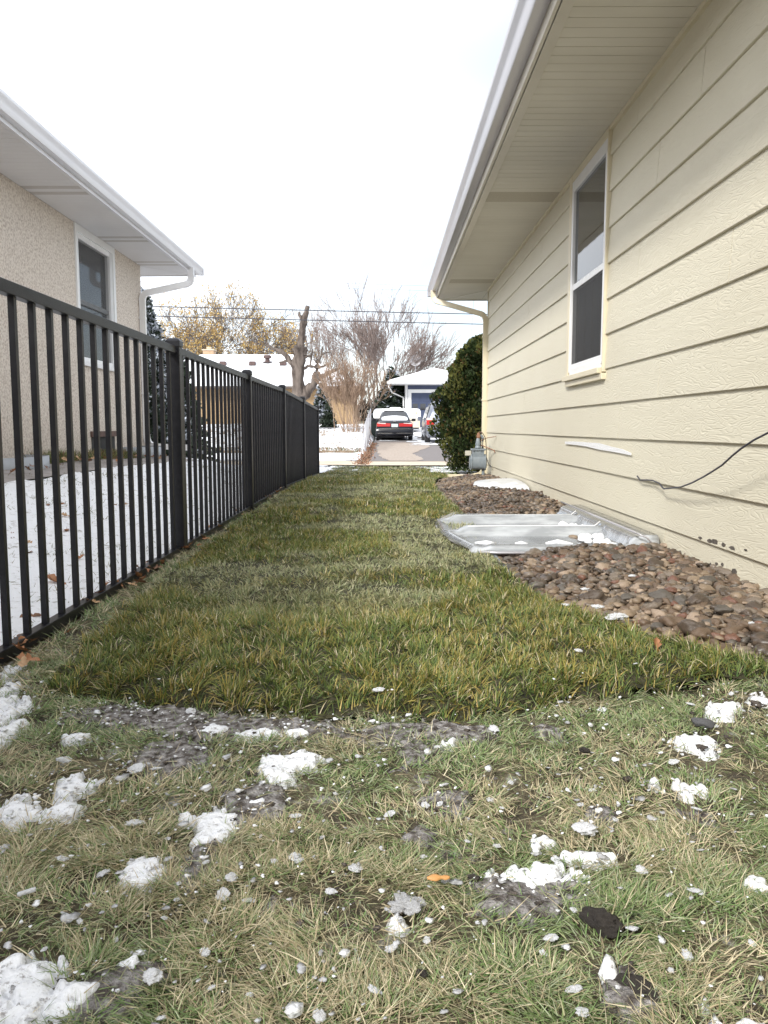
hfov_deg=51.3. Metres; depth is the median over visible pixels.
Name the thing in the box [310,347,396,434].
bare bush
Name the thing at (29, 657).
leaf
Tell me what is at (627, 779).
soil crumbs
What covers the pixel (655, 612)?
river rock
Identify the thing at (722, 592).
river rock
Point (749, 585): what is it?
river rock
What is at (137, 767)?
snow clump
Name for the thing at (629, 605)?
river rock
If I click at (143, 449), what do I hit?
window well
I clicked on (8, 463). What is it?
window well
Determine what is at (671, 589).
river rock
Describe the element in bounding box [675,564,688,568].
river rock
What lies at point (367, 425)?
fence
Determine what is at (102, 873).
snow clump
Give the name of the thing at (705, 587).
river rock
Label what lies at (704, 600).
river rock
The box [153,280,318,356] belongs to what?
yellow tree
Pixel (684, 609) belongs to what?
river rock
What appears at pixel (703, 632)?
river rock
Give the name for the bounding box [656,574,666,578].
river rock
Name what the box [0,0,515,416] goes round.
sky
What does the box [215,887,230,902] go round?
snow clump
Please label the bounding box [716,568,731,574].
river rock
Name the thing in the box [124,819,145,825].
snow clump
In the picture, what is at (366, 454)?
leaf litter
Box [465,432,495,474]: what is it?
gas meter
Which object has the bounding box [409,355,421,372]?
satellite dish
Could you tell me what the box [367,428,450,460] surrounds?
driveway
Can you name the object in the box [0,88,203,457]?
stucco house
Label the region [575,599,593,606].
river rock
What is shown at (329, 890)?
snow clump
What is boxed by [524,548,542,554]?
river rock
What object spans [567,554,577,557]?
river rock
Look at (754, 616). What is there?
river rock
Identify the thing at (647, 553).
river rock
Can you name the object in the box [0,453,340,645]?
snowy yard
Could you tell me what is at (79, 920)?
snow clump
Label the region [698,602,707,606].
river rock
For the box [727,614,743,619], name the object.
river rock
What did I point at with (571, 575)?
river rock
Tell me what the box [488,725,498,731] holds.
snow clump
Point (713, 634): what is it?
river rock
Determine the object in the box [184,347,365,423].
brick house
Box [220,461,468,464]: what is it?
pavement
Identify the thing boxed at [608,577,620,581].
river rock
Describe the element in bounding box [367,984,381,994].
snow clump
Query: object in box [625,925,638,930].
snow clump
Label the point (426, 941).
snow clump
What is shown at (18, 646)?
leaf
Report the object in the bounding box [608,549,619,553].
river rock
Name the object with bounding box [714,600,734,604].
river rock
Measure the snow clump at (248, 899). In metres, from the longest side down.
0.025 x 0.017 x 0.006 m
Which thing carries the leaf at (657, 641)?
on the sod
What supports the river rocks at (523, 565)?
on the ground at (440, 777)
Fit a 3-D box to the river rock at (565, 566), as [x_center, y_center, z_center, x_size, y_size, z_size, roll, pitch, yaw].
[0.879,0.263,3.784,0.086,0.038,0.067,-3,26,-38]
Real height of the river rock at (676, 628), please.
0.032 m
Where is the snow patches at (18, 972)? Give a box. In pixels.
[0,664,767,1023]
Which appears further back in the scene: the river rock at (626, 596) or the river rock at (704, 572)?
the river rock at (704, 572)
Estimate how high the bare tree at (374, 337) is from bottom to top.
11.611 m
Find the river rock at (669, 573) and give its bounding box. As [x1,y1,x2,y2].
[663,571,677,576]
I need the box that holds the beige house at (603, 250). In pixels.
[427,0,767,588]
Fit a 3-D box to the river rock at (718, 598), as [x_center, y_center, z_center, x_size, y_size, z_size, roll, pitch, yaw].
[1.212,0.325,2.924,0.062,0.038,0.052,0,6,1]
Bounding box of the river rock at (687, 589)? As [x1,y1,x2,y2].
[682,587,693,592]
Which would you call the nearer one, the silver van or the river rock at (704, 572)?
the river rock at (704, 572)
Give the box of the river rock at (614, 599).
[603,597,620,607]
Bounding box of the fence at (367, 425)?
[364,409,370,450]
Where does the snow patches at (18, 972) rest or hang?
on the ground at (440, 777)
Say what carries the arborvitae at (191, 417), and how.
on the ground at (440, 777)
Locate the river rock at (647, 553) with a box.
[640,551,656,555]
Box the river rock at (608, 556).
[604,553,613,559]
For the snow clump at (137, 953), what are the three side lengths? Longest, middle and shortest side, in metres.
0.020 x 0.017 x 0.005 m
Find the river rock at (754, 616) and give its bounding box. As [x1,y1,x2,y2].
[751,614,761,619]
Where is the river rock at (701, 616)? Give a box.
[694,614,708,621]
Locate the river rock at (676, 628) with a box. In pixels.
[673,625,685,634]
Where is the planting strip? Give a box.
[207,446,362,452]
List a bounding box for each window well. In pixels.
[3,455,49,469]
[123,446,160,458]
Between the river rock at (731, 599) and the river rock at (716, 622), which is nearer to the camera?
the river rock at (716, 622)
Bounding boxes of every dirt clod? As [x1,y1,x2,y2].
[414,969,427,979]
[578,747,590,752]
[578,906,624,938]
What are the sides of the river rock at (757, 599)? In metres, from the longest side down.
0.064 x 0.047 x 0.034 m
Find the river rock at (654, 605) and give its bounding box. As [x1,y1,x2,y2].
[637,602,661,612]
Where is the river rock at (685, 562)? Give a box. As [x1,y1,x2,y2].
[677,560,694,563]
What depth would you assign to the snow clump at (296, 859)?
1.29 m
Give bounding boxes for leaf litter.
[350,438,377,465]
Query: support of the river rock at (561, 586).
on the river rocks at (523, 565)
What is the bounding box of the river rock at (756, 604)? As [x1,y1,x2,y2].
[745,600,763,609]
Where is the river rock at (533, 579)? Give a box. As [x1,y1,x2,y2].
[529,577,546,584]
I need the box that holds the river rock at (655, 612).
[651,609,666,617]
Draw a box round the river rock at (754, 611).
[745,607,757,613]
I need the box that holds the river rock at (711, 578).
[699,575,717,581]
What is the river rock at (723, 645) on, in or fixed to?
on the river rocks at (523, 565)
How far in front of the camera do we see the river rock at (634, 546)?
4.18 m
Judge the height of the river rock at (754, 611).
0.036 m
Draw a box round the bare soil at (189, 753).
[7,677,767,1023]
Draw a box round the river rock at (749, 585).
[741,583,756,588]
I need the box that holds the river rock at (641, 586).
[639,584,649,588]
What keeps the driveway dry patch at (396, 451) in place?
on the driveway
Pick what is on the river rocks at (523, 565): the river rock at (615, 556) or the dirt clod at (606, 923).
the river rock at (615, 556)
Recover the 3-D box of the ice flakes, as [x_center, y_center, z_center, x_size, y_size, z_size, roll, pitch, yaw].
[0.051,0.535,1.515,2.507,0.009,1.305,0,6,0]
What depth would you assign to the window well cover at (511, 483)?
8.63 m
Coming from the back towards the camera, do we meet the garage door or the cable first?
the garage door
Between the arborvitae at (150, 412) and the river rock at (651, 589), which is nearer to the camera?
the river rock at (651, 589)
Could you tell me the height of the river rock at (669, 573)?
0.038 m
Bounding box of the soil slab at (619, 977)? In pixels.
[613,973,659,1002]
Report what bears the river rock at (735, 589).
on the river rock
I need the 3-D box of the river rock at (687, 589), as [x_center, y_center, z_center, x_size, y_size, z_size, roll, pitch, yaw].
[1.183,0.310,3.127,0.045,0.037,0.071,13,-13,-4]
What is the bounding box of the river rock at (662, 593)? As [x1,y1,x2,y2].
[648,589,674,601]
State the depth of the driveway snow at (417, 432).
37.28 m
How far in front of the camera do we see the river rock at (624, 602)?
3.08 m
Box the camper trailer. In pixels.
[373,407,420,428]
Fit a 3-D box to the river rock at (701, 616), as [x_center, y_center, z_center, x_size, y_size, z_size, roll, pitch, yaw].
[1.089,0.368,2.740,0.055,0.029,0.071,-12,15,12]
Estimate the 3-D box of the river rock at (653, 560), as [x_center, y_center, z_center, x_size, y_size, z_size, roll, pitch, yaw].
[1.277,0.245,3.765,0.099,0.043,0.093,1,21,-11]
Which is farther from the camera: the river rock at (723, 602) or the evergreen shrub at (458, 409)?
the evergreen shrub at (458, 409)
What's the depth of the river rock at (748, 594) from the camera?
2.98 m
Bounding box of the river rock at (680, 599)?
[674,594,686,605]
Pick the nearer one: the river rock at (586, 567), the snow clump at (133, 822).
the snow clump at (133, 822)
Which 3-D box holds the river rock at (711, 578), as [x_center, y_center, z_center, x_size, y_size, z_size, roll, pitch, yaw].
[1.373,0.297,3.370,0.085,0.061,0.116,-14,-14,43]
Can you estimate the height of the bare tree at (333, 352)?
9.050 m
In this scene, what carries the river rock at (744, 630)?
on the river rocks at (523, 565)
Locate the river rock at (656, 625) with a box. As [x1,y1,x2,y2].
[650,622,663,632]
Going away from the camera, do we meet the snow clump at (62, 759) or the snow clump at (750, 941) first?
the snow clump at (750, 941)
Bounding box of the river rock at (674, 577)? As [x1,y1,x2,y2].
[667,575,679,581]
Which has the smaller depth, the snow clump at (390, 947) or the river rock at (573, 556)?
the snow clump at (390, 947)
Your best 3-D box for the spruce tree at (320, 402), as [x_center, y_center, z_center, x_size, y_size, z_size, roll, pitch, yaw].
[-3.056,-5.197,39.148,1.638,2.595,1.644,-5,8,-39]
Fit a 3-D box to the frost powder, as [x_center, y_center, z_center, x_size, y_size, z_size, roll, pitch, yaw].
[-0.175,0.523,1.622,0.940,0.006,1.235,-3,7,-27]
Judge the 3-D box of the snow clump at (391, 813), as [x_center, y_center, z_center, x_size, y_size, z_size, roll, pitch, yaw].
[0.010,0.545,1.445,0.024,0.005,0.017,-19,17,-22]
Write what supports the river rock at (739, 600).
on the river rocks at (523, 565)
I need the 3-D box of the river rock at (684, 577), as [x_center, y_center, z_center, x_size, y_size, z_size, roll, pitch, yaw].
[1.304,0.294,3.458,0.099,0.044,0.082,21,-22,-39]
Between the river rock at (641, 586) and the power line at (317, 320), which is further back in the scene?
the power line at (317, 320)
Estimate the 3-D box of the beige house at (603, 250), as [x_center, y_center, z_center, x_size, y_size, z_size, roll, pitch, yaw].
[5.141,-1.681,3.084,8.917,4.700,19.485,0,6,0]
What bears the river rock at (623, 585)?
on the river rocks at (523, 565)
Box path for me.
[4,457,197,482]
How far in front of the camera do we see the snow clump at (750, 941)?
1.08 m
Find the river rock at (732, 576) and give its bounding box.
[726,574,739,579]
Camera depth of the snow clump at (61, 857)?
1.29 m
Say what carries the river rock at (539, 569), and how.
on the river rocks at (523, 565)
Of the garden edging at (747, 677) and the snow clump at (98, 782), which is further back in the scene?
the garden edging at (747, 677)
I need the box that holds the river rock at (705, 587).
[699,584,716,590]
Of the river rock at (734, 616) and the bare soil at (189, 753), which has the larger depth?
the river rock at (734, 616)
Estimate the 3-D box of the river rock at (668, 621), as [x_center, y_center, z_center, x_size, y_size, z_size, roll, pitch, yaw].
[0.994,0.384,2.732,0.101,0.066,0.093,0,6,0]
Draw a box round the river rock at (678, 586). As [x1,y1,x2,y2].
[672,584,683,588]
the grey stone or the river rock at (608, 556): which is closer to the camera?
the grey stone
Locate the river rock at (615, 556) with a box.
[611,554,623,559]
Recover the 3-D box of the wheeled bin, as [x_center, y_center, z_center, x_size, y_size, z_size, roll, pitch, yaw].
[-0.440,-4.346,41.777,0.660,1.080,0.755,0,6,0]
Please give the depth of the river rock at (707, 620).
2.69 m
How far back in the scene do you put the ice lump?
1.16 m
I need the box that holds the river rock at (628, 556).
[621,555,636,558]
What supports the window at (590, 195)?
in the beige house at (603, 250)
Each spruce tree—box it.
[141,287,202,455]
[313,380,335,423]
[368,366,404,417]
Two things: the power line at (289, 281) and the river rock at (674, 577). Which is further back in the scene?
the power line at (289, 281)
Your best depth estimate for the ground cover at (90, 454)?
9.27 m
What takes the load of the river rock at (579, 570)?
on the river rocks at (523, 565)
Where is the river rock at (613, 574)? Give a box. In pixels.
[609,573,619,578]
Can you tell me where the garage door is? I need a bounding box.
[411,393,440,426]
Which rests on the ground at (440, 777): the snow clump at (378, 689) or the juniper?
the juniper
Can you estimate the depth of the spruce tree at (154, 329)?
17.18 m
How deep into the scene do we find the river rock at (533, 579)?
3.56 m
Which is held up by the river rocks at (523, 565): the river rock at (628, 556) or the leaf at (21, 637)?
the river rock at (628, 556)
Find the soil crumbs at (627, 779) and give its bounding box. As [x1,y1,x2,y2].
[57,694,766,1012]
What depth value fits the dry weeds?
30.58 m
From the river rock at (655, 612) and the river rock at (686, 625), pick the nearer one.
the river rock at (686, 625)
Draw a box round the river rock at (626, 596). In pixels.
[621,593,633,599]
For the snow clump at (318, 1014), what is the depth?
0.95 m
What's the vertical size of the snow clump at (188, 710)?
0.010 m
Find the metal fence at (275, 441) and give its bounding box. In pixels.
[0,277,319,663]
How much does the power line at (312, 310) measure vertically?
0.954 m
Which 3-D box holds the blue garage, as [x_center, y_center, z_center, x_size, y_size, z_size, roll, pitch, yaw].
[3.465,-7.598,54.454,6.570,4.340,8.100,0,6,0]
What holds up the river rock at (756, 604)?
on the river rocks at (523, 565)
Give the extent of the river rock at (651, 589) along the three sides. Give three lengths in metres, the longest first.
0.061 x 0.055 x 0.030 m
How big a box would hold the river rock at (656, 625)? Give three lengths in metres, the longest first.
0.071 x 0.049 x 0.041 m
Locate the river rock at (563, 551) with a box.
[559,549,569,554]
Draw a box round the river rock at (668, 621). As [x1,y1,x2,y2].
[658,615,683,627]
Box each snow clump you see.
[0,844,9,849]
[56,756,72,763]
[56,855,69,860]
[76,918,83,923]
[94,778,105,785]
[96,869,109,877]
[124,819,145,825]
[127,763,145,773]
[131,950,145,955]
[142,967,163,985]
[155,1015,165,1019]
[186,708,195,713]
[199,947,210,956]
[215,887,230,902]
[225,872,237,881]
[242,897,256,902]
[288,852,303,862]
[289,813,301,817]
[312,1008,325,1022]
[325,888,337,893]
[348,863,362,872]
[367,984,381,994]
[372,687,384,691]
[384,810,395,816]
[385,944,397,952]
[421,801,429,808]
[422,936,430,944]
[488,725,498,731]
[543,933,558,941]
[551,855,561,864]
[565,984,582,992]
[571,822,598,835]
[575,1006,590,1016]
[590,604,604,608]
[604,615,619,619]
[607,613,628,619]
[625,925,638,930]
[635,864,647,873]
[668,759,679,764]
[681,948,693,960]
[687,887,705,894]
[748,939,755,945]
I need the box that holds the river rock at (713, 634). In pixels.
[711,632,723,638]
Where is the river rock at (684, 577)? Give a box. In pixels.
[678,575,691,580]
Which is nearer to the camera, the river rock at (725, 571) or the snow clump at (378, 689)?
the snow clump at (378, 689)
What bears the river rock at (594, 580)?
on the river rocks at (523, 565)
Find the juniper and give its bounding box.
[319,403,339,428]
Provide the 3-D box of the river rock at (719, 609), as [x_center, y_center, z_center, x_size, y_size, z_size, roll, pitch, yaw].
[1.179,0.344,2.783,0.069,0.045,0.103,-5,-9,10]
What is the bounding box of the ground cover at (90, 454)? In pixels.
[24,448,144,463]
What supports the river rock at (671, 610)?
on the river rocks at (523, 565)
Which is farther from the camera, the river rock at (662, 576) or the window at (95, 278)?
the window at (95, 278)
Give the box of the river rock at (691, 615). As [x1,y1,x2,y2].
[686,612,699,618]
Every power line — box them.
[152,306,486,314]
[155,316,482,324]
[157,277,419,285]
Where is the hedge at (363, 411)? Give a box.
[357,398,373,420]
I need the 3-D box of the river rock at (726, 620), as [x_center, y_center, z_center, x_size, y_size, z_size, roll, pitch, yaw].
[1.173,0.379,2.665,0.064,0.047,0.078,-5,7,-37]
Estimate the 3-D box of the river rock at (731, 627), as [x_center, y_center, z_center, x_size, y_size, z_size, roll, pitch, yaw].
[1.143,0.391,2.620,0.086,0.055,0.071,-4,7,-36]
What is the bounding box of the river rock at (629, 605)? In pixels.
[626,602,644,606]
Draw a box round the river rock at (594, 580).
[583,577,599,584]
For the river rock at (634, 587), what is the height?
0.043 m
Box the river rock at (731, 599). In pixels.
[722,595,738,603]
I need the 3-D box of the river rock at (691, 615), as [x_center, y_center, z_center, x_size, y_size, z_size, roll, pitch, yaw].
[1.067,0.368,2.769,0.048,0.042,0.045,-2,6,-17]
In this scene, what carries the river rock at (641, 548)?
on the river rocks at (523, 565)
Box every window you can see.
[73,222,116,371]
[90,431,115,452]
[562,126,612,386]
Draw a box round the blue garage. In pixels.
[387,368,447,426]
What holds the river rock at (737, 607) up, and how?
on the river rocks at (523, 565)
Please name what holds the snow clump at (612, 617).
on the sod
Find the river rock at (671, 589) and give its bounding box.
[664,586,677,593]
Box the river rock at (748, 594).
[746,593,761,596]
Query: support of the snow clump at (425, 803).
on the bare soil at (189, 753)
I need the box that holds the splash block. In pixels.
[448,474,462,476]
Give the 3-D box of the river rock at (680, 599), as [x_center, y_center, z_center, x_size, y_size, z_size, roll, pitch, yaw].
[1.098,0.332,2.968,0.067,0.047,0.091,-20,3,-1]
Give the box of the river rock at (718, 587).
[715,585,729,590]
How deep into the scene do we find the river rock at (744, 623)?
2.62 m
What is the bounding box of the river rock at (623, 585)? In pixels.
[616,582,629,588]
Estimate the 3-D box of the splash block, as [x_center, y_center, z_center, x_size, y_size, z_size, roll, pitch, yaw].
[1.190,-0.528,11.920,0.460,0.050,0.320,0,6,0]
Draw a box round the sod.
[44,466,767,721]
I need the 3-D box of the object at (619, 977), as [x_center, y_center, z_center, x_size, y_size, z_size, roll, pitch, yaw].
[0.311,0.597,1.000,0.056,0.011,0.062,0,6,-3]
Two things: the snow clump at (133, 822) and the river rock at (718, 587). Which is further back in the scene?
the river rock at (718, 587)
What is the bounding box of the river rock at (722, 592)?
[719,587,727,595]
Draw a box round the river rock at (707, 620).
[701,618,713,625]
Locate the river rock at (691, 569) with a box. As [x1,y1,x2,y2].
[681,567,702,573]
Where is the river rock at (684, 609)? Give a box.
[678,606,688,612]
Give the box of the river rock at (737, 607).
[731,603,744,613]
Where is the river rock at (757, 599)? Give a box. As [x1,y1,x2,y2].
[746,596,762,604]
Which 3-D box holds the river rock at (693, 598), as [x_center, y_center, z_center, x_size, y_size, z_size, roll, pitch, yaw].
[1.146,0.328,2.934,0.080,0.067,0.092,0,6,3]
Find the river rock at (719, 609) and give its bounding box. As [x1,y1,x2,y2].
[714,604,733,615]
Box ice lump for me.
[387,892,426,915]
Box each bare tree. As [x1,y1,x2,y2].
[232,296,351,366]
[295,314,380,378]
[310,273,458,408]
[422,349,459,369]
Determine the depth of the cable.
3.43 m
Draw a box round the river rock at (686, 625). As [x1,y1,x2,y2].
[677,619,709,635]
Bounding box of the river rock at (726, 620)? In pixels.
[723,618,743,624]
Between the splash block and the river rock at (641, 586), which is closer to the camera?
the river rock at (641, 586)
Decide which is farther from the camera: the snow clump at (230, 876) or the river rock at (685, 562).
the river rock at (685, 562)
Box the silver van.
[417,402,439,441]
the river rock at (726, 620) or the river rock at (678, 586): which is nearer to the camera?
the river rock at (726, 620)
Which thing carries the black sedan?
on the driveway
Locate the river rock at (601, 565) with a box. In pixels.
[595,562,610,569]
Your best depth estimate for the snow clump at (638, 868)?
1.26 m
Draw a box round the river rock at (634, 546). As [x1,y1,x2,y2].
[627,544,638,549]
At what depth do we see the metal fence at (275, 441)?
3.78 m
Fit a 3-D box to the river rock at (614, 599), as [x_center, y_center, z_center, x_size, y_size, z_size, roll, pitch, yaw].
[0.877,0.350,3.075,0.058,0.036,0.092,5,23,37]
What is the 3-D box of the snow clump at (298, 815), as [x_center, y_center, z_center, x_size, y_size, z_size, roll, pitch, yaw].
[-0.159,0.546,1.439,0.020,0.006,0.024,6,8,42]
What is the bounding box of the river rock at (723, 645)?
[713,643,736,653]
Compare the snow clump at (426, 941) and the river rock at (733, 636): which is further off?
the river rock at (733, 636)
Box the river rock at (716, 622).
[710,618,722,628]
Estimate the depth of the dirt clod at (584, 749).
1.72 m
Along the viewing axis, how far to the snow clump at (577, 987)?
0.99 m
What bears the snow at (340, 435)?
on the ground at (440, 777)
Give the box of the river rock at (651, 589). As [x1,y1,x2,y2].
[647,588,657,591]
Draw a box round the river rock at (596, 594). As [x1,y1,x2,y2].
[578,590,608,600]
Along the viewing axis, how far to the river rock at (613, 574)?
3.52 m
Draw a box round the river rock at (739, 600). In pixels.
[733,597,744,605]
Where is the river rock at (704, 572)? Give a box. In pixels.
[701,570,709,575]
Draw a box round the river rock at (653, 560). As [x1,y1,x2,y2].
[648,557,663,566]
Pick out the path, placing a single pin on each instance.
(47, 472)
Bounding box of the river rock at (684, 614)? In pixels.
[676,612,688,618]
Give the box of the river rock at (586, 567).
[581,565,590,571]
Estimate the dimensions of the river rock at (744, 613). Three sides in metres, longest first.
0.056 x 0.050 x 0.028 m
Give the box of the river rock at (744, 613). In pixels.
[739,611,752,615]
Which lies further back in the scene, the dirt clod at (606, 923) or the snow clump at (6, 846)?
the snow clump at (6, 846)
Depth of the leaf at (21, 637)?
2.53 m
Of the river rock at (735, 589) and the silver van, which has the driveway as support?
the silver van
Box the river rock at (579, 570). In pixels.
[574,568,589,574]
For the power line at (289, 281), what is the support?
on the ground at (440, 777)
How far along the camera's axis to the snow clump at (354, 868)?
1.26 m
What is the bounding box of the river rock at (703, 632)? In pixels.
[690,627,712,641]
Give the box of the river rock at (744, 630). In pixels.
[738,627,748,633]
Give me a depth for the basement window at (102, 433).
10.21 m
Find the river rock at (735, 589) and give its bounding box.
[728,587,742,590]
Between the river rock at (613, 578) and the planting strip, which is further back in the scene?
the planting strip
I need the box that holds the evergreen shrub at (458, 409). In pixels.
[427,333,482,472]
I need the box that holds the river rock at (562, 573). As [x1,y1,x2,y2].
[558,571,569,576]
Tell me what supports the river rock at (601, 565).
on the river rocks at (523, 565)
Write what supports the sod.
on the ground at (440, 777)
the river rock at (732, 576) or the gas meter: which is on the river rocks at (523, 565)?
the river rock at (732, 576)
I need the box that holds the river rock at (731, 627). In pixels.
[720,621,743,633]
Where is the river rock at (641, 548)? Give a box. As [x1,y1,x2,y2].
[636,545,647,552]
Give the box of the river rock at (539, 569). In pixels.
[532,566,544,572]
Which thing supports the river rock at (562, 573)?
on the river rocks at (523, 565)
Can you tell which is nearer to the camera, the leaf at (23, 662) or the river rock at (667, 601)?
the leaf at (23, 662)
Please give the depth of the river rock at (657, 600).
2.97 m
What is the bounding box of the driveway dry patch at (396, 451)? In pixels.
[376,442,429,460]
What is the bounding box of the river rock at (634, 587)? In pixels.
[629,582,643,591]
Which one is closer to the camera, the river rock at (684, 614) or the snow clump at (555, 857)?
the snow clump at (555, 857)
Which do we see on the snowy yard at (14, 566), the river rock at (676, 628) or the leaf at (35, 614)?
the leaf at (35, 614)
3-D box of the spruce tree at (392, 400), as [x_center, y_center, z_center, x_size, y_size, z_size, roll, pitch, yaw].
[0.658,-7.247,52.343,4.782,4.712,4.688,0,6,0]
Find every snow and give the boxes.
[202,424,373,472]
[375,427,441,444]
[429,467,474,472]
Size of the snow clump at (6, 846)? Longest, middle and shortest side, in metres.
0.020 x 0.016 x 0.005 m
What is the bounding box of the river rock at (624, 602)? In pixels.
[615,595,628,604]
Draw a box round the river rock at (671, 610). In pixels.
[667,607,678,612]
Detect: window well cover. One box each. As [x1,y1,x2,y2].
[435,501,659,553]
[473,478,528,489]
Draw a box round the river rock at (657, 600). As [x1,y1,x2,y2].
[650,598,662,602]
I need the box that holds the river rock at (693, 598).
[685,592,705,605]
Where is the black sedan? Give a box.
[372,410,415,439]
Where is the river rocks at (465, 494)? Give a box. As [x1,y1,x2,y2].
[435,474,565,513]
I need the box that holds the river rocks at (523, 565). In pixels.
[478,508,767,660]
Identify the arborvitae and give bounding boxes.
[148,358,167,455]
[164,348,220,462]
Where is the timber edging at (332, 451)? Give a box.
[224,451,353,452]
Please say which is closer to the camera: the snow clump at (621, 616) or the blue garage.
the snow clump at (621, 616)
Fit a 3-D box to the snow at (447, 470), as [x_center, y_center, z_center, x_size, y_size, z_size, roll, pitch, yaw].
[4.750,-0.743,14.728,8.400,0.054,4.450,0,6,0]
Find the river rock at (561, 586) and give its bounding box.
[557,584,566,590]
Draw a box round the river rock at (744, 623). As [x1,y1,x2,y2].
[736,620,748,628]
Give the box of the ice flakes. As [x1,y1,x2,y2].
[0,685,767,1023]
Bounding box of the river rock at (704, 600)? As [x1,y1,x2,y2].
[687,596,711,605]
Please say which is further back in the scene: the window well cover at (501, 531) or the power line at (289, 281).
the power line at (289, 281)
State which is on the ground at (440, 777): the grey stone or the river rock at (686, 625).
the grey stone
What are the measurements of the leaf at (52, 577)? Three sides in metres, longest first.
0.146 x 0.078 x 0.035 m
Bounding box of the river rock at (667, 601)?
[662,598,670,604]
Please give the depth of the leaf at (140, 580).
3.50 m
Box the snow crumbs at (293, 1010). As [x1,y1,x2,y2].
[1,666,767,1018]
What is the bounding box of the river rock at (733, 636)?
[723,633,741,641]
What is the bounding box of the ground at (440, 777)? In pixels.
[0,417,767,1023]
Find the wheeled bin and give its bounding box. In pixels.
[371,418,378,437]
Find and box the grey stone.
[691,717,714,728]
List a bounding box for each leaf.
[12,641,35,653]
[17,635,26,643]
[17,652,43,660]
[17,656,29,666]
[19,613,40,617]
[48,574,65,583]
[133,578,150,582]
[427,873,449,880]
[654,637,661,649]
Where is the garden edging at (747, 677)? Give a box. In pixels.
[437,489,765,680]
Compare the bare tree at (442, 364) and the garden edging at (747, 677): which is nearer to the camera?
the garden edging at (747, 677)
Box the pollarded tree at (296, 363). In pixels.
[265,305,339,400]
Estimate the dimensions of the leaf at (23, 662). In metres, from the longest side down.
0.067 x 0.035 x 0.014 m
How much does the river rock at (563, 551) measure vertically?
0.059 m
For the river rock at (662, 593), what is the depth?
3.00 m
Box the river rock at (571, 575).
[559,574,576,579]
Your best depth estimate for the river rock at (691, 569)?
3.56 m
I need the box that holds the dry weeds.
[206,423,363,447]
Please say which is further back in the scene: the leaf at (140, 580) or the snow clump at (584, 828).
the leaf at (140, 580)
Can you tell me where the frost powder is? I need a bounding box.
[29,701,621,990]
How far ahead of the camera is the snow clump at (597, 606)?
2.85 m
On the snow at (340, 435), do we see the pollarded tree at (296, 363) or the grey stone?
the pollarded tree at (296, 363)
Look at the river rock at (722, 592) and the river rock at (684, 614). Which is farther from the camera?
the river rock at (722, 592)
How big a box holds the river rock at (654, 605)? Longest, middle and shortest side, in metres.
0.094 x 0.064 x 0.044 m
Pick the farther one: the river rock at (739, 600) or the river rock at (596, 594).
the river rock at (596, 594)
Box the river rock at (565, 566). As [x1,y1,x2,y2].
[562,563,577,570]
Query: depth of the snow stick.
1.16 m
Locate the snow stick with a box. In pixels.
[17,887,35,896]
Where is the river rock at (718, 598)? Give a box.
[710,595,722,604]
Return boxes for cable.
[637,432,767,489]
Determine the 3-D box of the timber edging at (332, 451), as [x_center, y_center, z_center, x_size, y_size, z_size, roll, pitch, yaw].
[-5.900,-1.869,24.991,9.900,0.100,0.100,0,6,0]

